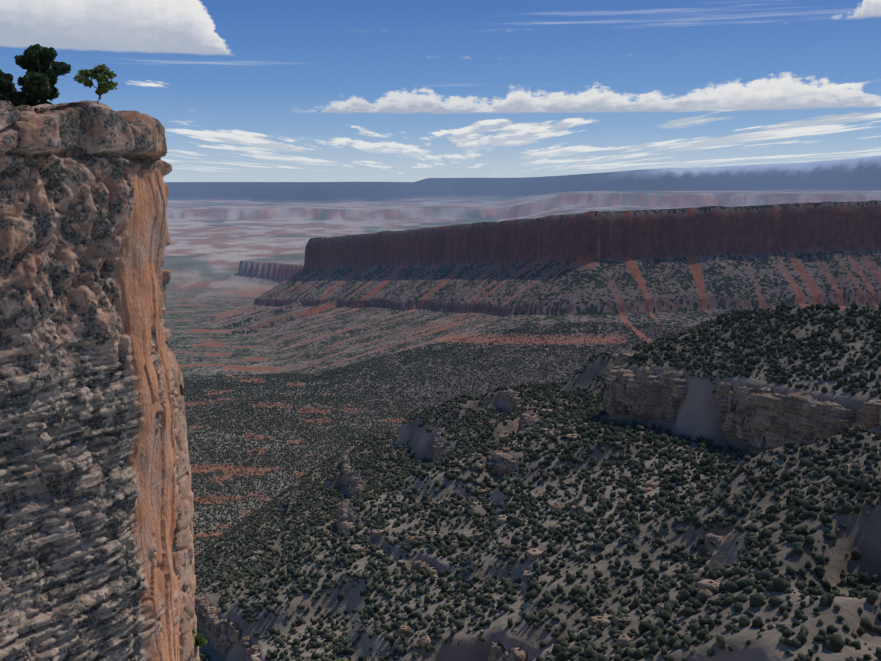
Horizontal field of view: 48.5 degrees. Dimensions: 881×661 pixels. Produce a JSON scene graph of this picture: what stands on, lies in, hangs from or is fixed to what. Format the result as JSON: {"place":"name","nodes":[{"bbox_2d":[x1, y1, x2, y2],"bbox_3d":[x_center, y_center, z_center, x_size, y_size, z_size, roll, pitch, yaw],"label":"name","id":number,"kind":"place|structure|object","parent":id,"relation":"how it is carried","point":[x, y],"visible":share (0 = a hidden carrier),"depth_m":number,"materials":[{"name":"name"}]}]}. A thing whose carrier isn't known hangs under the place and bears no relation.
{"place":"outdoors","nodes":[
{"label":"outdoors","id":0,"kind":"place"},
{"bbox_2d":[0,100,185,660],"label":"sandstone cliff","id":1,"kind":"structure","parent":0,"point":[89,487],"depth_m":81.15,"materials":[{"name":"brown stone"}]},
{"bbox_2d":[0,69,19,105],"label":"tree","id":2,"kind":"object","parent":1,"relation":"on","point":[7,84],"visible":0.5,"depth_m":87.80,"materials":[{"name":"green plant"}]},
{"bbox_2d":[4,43,70,106],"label":"juniper tree","id":3,"kind":"object","parent":1,"relation":"on","point":[35,84],"depth_m":80.86,"materials":[{"name":"green plant"}]},
{"bbox_2d":[73,64,117,101],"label":"pinyon pine","id":4,"kind":"object","parent":1,"relation":"on","point":[105,84],"depth_m":84.45,"materials":[{"name":"green plant"}]},
{"bbox_2d":[166,345,199,660],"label":"sandstone buttress","id":5,"kind":"structure","parent":1,"relation":"attached to","point":[183,553],"depth_m":102.49,"materials":[{"name":"beige stone"}]},
{"bbox_2d":[191,628,207,647],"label":"cliff shrubs","id":6,"kind":"object","parent":1,"relation":"on","point":[200,639],"visible":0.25,"depth_m":106.29,"materials":[{"name":"green plant"}]},
{"bbox_2d":[0,0,880,181],"label":"sky","id":7,"kind":"structure","parent":0,"point":[239,90],"materials":[{"name":"blue"}]},
{"bbox_2d":[162,156,880,660],"bbox_3d":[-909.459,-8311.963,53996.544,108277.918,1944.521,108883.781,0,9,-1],"label":"canyon ground","id":8,"kind":"structure","parent":0,"point":[288,278],"depth_m":3187.09,"materials":[{"name":"brown soil"}]},
{"bbox_2d":[183,321,692,561],"bbox_3d":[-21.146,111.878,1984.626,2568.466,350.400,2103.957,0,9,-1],"label":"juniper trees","id":9,"kind":"object","parent":8,"relation":"on","point":[315,481],"visible":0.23,"depth_m":2338.07,"materials":[{"name":"green plant"}]},
{"bbox_2d":[194,301,880,660],"bbox_3d":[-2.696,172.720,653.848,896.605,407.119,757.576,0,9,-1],"label":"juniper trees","id":10,"kind":"object","parent":8,"relation":"on","point":[795,502],"visible":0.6,"depth_m":503.88,"materials":[{"name":"green plant"}]},
{"bbox_2d":[195,343,880,660],"bbox_3d":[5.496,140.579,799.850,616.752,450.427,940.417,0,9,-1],"label":"rocks","id":11,"kind":"object","parent":8,"relation":"on","point":[764,418],"visible":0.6,"depth_m":541.21,"materials":[{"name":"stone"}]}
]}

